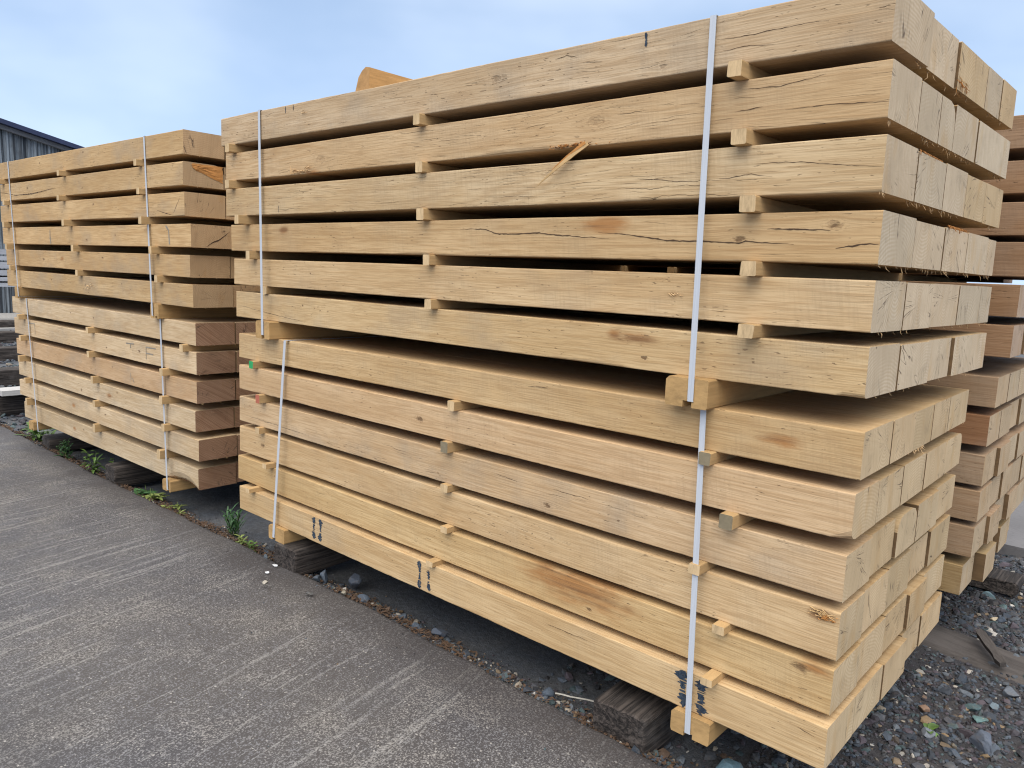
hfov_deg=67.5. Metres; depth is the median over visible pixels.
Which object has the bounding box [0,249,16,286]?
timber pack
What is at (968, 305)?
sawn timber
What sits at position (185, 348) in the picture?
spacer batten
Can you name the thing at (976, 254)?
sawn timber
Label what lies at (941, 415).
sawn timber
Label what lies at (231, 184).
spacer batten
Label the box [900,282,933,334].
sawn timber
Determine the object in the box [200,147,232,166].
sawn timber
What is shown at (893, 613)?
sawn timber
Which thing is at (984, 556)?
sawn timber
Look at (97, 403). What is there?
spacer batten
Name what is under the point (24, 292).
bearer block
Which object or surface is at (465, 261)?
spacer batten
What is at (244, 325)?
sawn timber
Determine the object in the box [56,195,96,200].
spacer batten
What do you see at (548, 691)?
stone
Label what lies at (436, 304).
spacer batten
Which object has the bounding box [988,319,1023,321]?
sawn timber
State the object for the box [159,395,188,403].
spacer batten
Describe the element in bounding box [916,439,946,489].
sawn timber
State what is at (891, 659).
sawn timber
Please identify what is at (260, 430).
spacer batten
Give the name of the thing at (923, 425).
sawn timber
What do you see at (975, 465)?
sawn timber
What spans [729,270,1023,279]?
sawn timber
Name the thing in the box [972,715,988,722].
stone
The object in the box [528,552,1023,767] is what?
gravel
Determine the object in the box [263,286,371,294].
spacer batten
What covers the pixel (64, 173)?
spacer batten
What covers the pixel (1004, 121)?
sawn timber
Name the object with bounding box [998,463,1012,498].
sawn timber
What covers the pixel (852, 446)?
sawn timber
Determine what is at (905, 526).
sawn timber
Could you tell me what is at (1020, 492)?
sawn timber
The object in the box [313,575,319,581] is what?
stone
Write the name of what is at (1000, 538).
sawn timber
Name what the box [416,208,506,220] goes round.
spacer batten
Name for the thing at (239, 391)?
sawn timber
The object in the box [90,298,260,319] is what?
sawn timber
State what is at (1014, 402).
sawn timber
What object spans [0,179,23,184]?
spacer batten
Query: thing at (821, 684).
sawn timber
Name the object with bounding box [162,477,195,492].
bearer block
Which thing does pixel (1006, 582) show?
old sleeper
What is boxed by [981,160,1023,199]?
sawn timber
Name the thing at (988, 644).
broken lath
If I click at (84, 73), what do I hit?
sky
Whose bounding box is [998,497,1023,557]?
path
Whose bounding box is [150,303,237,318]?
bearer block
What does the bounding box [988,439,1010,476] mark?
sawn timber
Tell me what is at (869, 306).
sawn timber
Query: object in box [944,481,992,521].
sawn timber
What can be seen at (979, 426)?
sawn timber
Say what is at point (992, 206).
sawn timber
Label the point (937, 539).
sawn timber
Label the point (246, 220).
spacer batten
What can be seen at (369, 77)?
offcut slab
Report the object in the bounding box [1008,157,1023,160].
sawn timber
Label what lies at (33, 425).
bearer block
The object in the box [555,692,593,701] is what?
twig
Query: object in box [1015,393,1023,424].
sawn timber
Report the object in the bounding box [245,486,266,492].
spacer batten
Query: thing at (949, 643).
buried plank
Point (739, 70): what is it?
spacer batten
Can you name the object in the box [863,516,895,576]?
sawn timber
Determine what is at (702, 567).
spacer batten
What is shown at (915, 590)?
sawn timber
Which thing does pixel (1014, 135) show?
sawn timber
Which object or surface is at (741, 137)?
spacer batten
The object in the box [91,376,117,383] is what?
spacer batten
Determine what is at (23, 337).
spacer batten
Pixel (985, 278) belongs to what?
sawn timber
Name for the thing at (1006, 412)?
sawn timber
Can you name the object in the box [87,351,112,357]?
spacer batten
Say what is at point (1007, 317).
sawn timber
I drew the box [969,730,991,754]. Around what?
stone
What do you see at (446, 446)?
spacer batten
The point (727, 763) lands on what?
stone
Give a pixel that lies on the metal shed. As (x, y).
(18, 142)
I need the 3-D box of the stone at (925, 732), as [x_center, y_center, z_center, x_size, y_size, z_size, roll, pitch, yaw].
[1.192,1.002,2.191,0.039,0.024,0.042,5,9,19]
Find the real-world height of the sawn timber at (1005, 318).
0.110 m
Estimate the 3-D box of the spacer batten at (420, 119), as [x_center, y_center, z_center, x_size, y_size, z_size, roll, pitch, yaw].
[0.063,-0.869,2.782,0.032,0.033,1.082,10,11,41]
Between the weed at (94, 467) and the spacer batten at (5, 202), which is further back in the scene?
the spacer batten at (5, 202)
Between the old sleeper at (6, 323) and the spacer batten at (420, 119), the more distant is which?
the old sleeper at (6, 323)
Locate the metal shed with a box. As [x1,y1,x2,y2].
[0,118,84,312]
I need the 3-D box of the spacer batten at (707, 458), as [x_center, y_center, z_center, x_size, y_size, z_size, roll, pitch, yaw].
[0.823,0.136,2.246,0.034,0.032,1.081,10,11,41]
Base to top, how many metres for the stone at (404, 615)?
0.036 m
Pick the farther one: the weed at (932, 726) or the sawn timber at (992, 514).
the sawn timber at (992, 514)
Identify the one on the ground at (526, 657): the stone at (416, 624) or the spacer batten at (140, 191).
the stone at (416, 624)
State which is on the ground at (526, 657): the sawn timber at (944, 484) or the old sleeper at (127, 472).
the old sleeper at (127, 472)
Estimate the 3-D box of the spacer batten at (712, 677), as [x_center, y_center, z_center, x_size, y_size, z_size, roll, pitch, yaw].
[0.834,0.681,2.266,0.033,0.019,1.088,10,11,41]
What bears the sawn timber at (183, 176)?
on the sawn timber at (187, 206)
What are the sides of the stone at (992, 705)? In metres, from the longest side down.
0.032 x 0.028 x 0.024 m
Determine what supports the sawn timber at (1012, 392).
on the sawn timber at (1006, 412)
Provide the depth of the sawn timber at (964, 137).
1.94 m
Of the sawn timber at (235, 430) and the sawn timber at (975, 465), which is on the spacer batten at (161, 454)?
the sawn timber at (235, 430)
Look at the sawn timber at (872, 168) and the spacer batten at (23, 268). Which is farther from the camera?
the spacer batten at (23, 268)
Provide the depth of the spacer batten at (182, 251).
3.99 m
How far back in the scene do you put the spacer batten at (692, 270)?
3.56 m
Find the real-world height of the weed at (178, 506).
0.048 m
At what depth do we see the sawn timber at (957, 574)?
2.76 m
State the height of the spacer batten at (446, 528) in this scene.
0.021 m
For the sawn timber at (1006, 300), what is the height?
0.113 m
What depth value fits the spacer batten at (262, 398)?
3.22 m
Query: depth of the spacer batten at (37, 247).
5.32 m
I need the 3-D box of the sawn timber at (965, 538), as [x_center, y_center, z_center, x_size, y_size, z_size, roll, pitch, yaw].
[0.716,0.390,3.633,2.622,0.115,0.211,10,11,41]
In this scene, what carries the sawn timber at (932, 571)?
on the sawn timber at (929, 617)
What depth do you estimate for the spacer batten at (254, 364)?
3.23 m
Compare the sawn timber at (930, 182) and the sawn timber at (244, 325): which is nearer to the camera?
the sawn timber at (930, 182)
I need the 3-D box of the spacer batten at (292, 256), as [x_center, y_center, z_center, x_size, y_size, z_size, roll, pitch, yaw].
[-0.726,-0.574,3.537,0.031,0.033,1.075,10,11,41]
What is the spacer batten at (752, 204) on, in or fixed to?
on the sawn timber at (990, 256)
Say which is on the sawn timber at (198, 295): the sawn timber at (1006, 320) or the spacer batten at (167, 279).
the spacer batten at (167, 279)
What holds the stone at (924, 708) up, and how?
on the ground at (526, 657)
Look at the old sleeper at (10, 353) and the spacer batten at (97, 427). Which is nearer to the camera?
the spacer batten at (97, 427)
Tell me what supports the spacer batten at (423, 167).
on the sawn timber at (992, 206)
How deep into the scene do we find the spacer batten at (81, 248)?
4.62 m
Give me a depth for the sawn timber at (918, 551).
2.23 m
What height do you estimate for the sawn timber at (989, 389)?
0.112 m
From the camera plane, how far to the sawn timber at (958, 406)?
2.33 m
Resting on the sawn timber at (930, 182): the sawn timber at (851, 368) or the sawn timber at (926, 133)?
the sawn timber at (926, 133)
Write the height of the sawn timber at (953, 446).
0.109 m
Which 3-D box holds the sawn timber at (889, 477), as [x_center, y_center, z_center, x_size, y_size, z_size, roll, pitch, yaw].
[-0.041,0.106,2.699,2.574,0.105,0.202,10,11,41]
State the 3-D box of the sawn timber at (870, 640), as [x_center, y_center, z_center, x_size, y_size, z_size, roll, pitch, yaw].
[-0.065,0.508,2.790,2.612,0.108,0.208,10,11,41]
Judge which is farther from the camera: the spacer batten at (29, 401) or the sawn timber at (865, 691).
the spacer batten at (29, 401)
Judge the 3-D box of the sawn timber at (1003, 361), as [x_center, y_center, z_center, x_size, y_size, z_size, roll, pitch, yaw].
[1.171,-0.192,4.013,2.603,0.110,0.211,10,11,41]
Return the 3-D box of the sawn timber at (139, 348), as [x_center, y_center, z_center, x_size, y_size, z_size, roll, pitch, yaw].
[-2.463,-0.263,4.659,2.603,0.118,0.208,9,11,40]
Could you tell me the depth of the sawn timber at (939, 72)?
1.75 m
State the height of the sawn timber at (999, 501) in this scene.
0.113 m
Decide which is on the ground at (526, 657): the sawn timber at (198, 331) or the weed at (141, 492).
the weed at (141, 492)
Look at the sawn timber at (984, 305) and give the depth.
2.30 m
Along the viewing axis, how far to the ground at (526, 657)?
2.64 m
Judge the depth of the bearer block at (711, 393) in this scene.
1.87 m
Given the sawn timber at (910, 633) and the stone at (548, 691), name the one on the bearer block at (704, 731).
the sawn timber at (910, 633)
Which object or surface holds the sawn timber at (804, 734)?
on the bearer block at (704, 731)
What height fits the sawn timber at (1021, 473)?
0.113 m
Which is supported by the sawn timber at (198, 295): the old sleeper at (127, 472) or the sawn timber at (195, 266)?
the sawn timber at (195, 266)
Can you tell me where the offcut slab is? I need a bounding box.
[356,67,412,90]
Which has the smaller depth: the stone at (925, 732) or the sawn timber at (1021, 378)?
the stone at (925, 732)
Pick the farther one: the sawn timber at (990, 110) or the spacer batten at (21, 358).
the spacer batten at (21, 358)
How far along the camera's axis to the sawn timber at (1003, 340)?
2.61 m
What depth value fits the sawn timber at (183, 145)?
4.03 m
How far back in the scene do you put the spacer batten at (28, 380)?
5.32 m
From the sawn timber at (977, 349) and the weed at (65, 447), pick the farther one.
the weed at (65, 447)
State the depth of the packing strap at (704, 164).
1.78 m
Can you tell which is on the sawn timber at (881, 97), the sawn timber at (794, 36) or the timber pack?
the sawn timber at (794, 36)
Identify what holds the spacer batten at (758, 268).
on the sawn timber at (869, 306)
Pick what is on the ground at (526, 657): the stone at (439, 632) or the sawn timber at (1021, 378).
the stone at (439, 632)
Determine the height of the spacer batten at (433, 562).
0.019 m
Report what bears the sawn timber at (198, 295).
on the bearer block at (162, 311)
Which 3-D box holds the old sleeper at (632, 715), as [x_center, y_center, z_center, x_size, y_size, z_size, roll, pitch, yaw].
[1.131,0.823,3.060,0.183,0.145,2.655,9,11,39]
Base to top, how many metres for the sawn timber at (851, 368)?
0.119 m
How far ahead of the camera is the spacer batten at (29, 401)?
5.36 m
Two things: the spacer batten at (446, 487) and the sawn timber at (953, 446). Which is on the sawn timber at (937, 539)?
the spacer batten at (446, 487)
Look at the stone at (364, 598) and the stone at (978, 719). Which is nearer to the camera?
the stone at (978, 719)
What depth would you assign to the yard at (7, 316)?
16.44 m
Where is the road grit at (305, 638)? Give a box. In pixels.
[0,461,595,767]
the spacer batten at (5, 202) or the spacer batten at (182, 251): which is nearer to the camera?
the spacer batten at (182, 251)
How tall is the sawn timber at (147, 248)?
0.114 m
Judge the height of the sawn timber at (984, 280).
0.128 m
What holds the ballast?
on the ground at (526, 657)
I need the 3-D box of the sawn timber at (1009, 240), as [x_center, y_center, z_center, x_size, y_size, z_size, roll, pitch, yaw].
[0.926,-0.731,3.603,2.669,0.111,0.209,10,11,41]
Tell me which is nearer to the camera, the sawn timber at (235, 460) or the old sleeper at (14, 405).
the sawn timber at (235, 460)
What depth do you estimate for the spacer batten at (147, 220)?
3.95 m
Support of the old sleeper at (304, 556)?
on the ground at (526, 657)
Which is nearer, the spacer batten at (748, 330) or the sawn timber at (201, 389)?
the spacer batten at (748, 330)
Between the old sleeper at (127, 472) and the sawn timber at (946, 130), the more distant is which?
the old sleeper at (127, 472)
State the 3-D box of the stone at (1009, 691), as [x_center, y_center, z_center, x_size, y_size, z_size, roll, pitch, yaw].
[1.588,0.984,2.435,0.046,0.039,0.048,9,10,37]
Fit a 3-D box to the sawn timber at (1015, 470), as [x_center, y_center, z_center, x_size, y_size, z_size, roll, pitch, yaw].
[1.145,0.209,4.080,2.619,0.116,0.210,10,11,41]
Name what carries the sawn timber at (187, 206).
on the sawn timber at (200, 236)
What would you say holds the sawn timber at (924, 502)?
on the spacer batten at (260, 430)
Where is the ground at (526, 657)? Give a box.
[0,317,1023,767]
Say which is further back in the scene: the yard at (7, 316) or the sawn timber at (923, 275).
the yard at (7, 316)
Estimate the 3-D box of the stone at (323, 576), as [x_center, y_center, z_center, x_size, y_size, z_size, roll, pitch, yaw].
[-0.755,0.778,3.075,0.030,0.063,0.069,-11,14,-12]
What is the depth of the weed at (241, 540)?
3.47 m
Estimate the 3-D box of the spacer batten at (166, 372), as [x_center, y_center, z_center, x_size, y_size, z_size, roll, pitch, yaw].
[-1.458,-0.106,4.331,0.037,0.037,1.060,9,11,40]
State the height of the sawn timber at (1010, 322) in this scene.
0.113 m
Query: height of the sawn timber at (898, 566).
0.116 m
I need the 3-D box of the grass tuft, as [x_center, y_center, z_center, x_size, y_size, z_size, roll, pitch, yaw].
[-1.330,0.654,3.642,0.131,0.165,0.102,10,11,41]
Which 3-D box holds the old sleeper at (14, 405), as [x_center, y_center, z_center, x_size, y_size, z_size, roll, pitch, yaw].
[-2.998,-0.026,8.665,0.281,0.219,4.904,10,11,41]
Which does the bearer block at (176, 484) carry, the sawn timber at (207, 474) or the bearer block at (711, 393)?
the sawn timber at (207, 474)
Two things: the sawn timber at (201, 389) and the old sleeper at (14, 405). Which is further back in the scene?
the old sleeper at (14, 405)
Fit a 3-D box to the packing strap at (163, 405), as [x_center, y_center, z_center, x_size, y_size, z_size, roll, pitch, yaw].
[-1.480,0.066,4.384,0.044,0.906,1.036,9,11,40]
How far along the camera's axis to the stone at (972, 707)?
2.34 m
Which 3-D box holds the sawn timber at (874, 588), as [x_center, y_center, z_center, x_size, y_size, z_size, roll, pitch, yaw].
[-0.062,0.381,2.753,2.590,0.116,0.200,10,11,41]
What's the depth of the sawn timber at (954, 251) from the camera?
2.00 m
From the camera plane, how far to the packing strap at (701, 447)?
1.89 m
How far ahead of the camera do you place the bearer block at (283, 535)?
3.16 m
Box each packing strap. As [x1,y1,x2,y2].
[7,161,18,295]
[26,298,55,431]
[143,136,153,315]
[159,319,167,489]
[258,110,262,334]
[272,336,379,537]
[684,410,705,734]
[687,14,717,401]
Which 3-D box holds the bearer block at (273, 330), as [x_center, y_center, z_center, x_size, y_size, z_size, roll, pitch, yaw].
[-0.651,-0.264,3.513,0.104,0.071,1.089,10,11,41]
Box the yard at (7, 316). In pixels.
[0,313,19,330]
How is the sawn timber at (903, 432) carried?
on the sawn timber at (889, 477)
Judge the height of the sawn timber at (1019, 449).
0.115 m
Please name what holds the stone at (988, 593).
on the ground at (526, 657)
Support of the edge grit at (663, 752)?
on the ground at (526, 657)
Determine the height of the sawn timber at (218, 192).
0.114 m
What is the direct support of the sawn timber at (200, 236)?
on the sawn timber at (195, 266)
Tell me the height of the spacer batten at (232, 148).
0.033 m
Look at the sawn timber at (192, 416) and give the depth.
4.28 m
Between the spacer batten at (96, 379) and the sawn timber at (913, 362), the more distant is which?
the spacer batten at (96, 379)
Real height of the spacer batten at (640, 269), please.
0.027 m
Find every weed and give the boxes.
[16,422,55,441]
[54,438,72,457]
[80,449,105,473]
[133,486,157,496]
[142,488,169,500]
[161,502,184,509]
[234,534,249,546]
[244,540,258,551]
[923,723,938,736]
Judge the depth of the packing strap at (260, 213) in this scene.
3.05 m
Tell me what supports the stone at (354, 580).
on the ground at (526, 657)
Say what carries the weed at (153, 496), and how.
on the ground at (526, 657)
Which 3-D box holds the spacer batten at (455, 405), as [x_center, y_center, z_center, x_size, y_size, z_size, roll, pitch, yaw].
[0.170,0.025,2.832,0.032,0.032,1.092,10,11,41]
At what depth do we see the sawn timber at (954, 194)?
1.93 m
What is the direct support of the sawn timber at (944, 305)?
on the sawn timber at (939, 357)
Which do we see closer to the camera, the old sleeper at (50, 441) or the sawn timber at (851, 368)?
the sawn timber at (851, 368)
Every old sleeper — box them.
[0,320,14,327]
[0,330,22,342]
[0,346,21,360]
[0,366,26,386]
[0,395,29,415]
[42,433,95,450]
[105,460,165,485]
[274,538,351,574]
[592,680,678,755]
[968,567,1023,595]
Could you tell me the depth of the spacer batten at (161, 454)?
4.06 m
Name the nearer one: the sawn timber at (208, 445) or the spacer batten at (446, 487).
the spacer batten at (446, 487)
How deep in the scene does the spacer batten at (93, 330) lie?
4.52 m
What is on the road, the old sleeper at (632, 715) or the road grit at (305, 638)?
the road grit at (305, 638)
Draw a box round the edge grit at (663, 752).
[0,417,698,767]
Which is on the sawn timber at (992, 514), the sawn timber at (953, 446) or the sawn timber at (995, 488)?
the sawn timber at (995, 488)
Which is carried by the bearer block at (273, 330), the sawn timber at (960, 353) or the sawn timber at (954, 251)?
the sawn timber at (960, 353)
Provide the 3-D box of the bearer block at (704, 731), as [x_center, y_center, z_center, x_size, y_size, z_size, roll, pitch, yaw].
[0.807,0.816,2.324,0.107,0.060,1.087,10,11,41]
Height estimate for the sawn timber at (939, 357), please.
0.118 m
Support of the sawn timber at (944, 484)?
on the spacer batten at (260, 430)
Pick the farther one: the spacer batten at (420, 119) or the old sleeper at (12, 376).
the old sleeper at (12, 376)
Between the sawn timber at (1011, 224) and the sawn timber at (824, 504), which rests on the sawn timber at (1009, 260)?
the sawn timber at (1011, 224)
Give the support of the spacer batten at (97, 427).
on the sawn timber at (207, 474)
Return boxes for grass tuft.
[219,502,245,536]
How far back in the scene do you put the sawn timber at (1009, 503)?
3.20 m
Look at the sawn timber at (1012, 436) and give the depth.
3.06 m
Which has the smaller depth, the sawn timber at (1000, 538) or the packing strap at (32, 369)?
the sawn timber at (1000, 538)
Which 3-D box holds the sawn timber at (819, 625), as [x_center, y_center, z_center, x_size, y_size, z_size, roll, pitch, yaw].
[-0.189,0.396,2.610,2.596,0.117,0.178,10,11,41]
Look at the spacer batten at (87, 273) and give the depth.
4.61 m
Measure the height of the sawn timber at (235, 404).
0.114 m
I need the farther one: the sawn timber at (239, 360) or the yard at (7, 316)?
the yard at (7, 316)
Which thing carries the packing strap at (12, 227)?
on the bearer block at (24, 292)
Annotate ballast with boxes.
[0,330,53,431]
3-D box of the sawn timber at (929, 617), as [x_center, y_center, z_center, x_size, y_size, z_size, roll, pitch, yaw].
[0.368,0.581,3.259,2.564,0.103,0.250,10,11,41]
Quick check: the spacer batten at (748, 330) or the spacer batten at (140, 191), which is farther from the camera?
the spacer batten at (140, 191)
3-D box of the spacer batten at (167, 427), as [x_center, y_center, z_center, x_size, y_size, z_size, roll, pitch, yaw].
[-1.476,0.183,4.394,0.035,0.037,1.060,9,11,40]
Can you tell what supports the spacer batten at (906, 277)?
on the sawn timber at (1006, 300)
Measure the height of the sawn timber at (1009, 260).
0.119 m
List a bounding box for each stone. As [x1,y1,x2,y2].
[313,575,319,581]
[320,569,327,583]
[348,573,361,587]
[358,594,369,602]
[398,613,406,619]
[411,622,421,629]
[431,628,447,636]
[542,687,554,697]
[716,758,742,767]
[918,705,929,711]
[921,727,935,738]
[965,703,980,710]
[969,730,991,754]
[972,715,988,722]
[982,591,995,598]
[989,702,999,709]
[1002,686,1018,697]
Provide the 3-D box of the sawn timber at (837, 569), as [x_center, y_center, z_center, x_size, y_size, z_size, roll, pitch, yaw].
[-0.175,0.261,2.594,2.589,0.112,0.186,10,11,41]
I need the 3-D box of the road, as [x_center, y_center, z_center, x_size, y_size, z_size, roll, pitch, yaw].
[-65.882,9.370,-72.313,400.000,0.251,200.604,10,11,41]
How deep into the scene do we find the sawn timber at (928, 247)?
1.84 m
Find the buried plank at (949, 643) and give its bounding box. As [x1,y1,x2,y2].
[920,624,1023,684]
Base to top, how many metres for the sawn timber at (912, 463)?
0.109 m
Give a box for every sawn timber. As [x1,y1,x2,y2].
[0,129,223,181]
[0,161,223,202]
[1,192,225,223]
[3,224,231,248]
[6,249,229,278]
[7,270,232,307]
[12,296,234,345]
[14,317,235,375]
[16,338,234,404]
[19,360,233,431]
[19,379,236,461]
[24,401,235,489]
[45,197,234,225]
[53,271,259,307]
[59,298,256,343]
[68,246,231,249]
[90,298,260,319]
[193,167,227,195]
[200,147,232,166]
[215,399,250,426]
[216,372,260,399]
[220,427,246,454]
[221,0,934,148]
[223,455,244,481]
[226,59,921,186]
[226,134,918,218]
[228,349,252,372]
[230,257,245,277]
[231,210,916,273]
[234,258,905,337]
[236,291,899,398]
[238,453,860,715]
[239,332,893,479]
[239,364,879,538]
[240,394,873,602]
[240,424,864,660]
[240,483,855,767]
[293,149,946,222]
[314,294,931,391]
[320,221,944,274]
[323,81,942,181]
[325,336,916,463]
[348,294,950,381]
[359,225,967,275]
[366,335,934,452]
[399,233,988,280]
[619,239,995,278]
[637,242,1023,277]
[653,272,1023,317]
[654,267,1023,278]
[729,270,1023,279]
[849,662,882,733]
[856,615,885,681]
[858,568,888,633]
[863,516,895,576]
[866,464,903,522]
[875,391,950,440]
[876,636,906,699]
[881,548,910,608]
[881,593,906,652]
[885,330,972,376]
[886,505,916,557]
[890,163,967,217]
[891,451,925,505]
[895,384,968,430]
[898,615,919,659]
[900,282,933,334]
[902,487,939,541]
[902,575,927,629]
[908,532,927,581]
[911,18,958,90]
[911,95,954,156]
[911,328,986,370]
[916,175,986,222]
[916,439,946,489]
[916,554,944,603]
[917,591,941,645]
[924,283,959,330]
[924,370,1009,408]
[924,514,949,566]
[925,322,1023,357]
[927,473,955,519]
[928,183,1002,229]
[929,105,978,163]
[934,431,961,474]
[937,41,988,110]
[937,551,974,594]
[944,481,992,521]
[944,515,986,557]
[946,443,996,486]
[949,277,1019,279]
[949,406,1001,446]
[950,121,1009,180]
[955,285,981,327]
[956,202,1023,238]
[957,278,1012,282]
[967,66,1002,120]
[967,403,1012,438]
[971,541,995,581]
[975,366,1020,401]
[977,286,991,324]
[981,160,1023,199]
[982,79,1016,130]
[983,358,1023,364]
[983,362,1023,396]
[983,504,1000,543]
[984,356,1023,360]
[987,320,1023,354]
[988,316,1023,318]
[988,317,1023,320]
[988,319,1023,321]
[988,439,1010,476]
[988,474,1000,506]
[990,239,1023,241]
[993,495,1004,520]
[993,518,1008,552]
[996,115,1023,157]
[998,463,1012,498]
[999,432,1017,463]
[1001,485,1017,519]
[1002,200,1023,202]
[1005,398,1018,428]
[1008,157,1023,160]
[1009,425,1023,458]
[1010,455,1021,487]
[1014,477,1023,508]
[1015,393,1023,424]
[1018,453,1023,479]
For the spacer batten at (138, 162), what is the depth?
3.86 m
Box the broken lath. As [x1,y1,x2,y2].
[976,629,1006,666]
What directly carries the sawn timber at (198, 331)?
on the sawn timber at (139, 348)
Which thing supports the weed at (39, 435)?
on the ground at (526, 657)
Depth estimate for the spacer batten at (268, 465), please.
3.21 m
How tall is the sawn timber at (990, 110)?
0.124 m
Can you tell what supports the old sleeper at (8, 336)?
on the ground at (526, 657)
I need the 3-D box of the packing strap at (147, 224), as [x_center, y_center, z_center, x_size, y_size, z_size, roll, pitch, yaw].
[-1.492,-0.839,4.271,0.050,0.892,1.068,9,11,40]
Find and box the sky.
[0,0,1023,284]
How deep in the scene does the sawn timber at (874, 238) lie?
1.96 m
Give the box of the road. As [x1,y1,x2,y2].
[0,426,662,767]
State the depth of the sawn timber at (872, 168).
1.94 m
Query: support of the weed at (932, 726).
on the gravel
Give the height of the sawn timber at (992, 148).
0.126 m
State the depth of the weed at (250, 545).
3.39 m
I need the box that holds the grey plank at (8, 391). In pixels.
[0,386,21,395]
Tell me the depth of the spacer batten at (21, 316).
5.26 m
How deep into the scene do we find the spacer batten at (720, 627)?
1.87 m
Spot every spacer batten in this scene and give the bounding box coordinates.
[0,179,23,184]
[2,200,31,204]
[2,222,65,227]
[5,244,70,250]
[9,265,74,271]
[17,314,46,319]
[18,355,39,361]
[19,335,44,340]
[24,377,41,382]
[25,398,45,404]
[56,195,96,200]
[57,170,86,176]
[61,219,135,225]
[71,245,148,253]
[75,270,153,276]
[86,327,118,332]
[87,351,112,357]
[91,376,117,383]
[93,400,111,406]
[93,423,113,431]
[133,159,162,166]
[136,188,173,194]
[138,216,242,226]
[148,246,245,257]
[154,275,233,283]
[157,449,182,458]
[159,368,189,375]
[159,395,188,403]
[161,423,183,431]
[179,344,238,351]
[225,143,257,152]
[225,180,274,188]
[234,215,326,224]
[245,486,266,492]
[246,251,422,264]
[249,360,281,368]
[255,394,286,403]
[255,426,275,433]
[262,461,283,468]
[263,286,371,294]
[413,113,453,126]
[415,161,464,172]
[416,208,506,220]
[423,254,621,270]
[424,299,539,308]
[426,557,446,567]
[440,440,475,453]
[440,483,464,492]
[440,524,460,533]
[447,400,485,410]
[622,266,666,272]
[667,267,739,274]
[688,560,716,575]
[698,450,736,465]
[700,668,726,687]
[712,620,736,635]
[718,511,754,530]
[727,59,772,80]
[731,128,783,146]
[737,323,838,338]
[739,195,821,213]
[740,261,898,280]
[899,273,966,282]
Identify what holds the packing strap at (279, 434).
attached to the sawn timber at (852, 446)
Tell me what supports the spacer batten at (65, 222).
on the sawn timber at (200, 236)
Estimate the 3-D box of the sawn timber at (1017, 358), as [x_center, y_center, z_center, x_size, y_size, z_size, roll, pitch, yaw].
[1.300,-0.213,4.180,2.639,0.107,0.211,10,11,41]
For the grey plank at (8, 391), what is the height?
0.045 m
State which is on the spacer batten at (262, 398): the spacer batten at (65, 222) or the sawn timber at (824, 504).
the sawn timber at (824, 504)
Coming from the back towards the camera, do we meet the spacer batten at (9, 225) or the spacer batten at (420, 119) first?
the spacer batten at (9, 225)
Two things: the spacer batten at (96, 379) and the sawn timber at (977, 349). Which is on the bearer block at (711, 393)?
the sawn timber at (977, 349)
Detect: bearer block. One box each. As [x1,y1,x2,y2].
[15,287,109,297]
[29,420,52,430]
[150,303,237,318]
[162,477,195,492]
[256,320,374,339]
[269,524,305,543]
[665,374,793,409]
[670,706,726,746]
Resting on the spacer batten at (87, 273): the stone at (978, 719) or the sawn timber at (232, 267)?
the sawn timber at (232, 267)
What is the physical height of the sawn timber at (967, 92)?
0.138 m
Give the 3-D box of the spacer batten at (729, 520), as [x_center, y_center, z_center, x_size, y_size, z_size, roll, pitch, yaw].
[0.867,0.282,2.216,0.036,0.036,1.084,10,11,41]
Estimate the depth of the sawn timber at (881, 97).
1.93 m
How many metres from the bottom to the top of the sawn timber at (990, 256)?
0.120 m
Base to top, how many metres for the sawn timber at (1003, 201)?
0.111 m

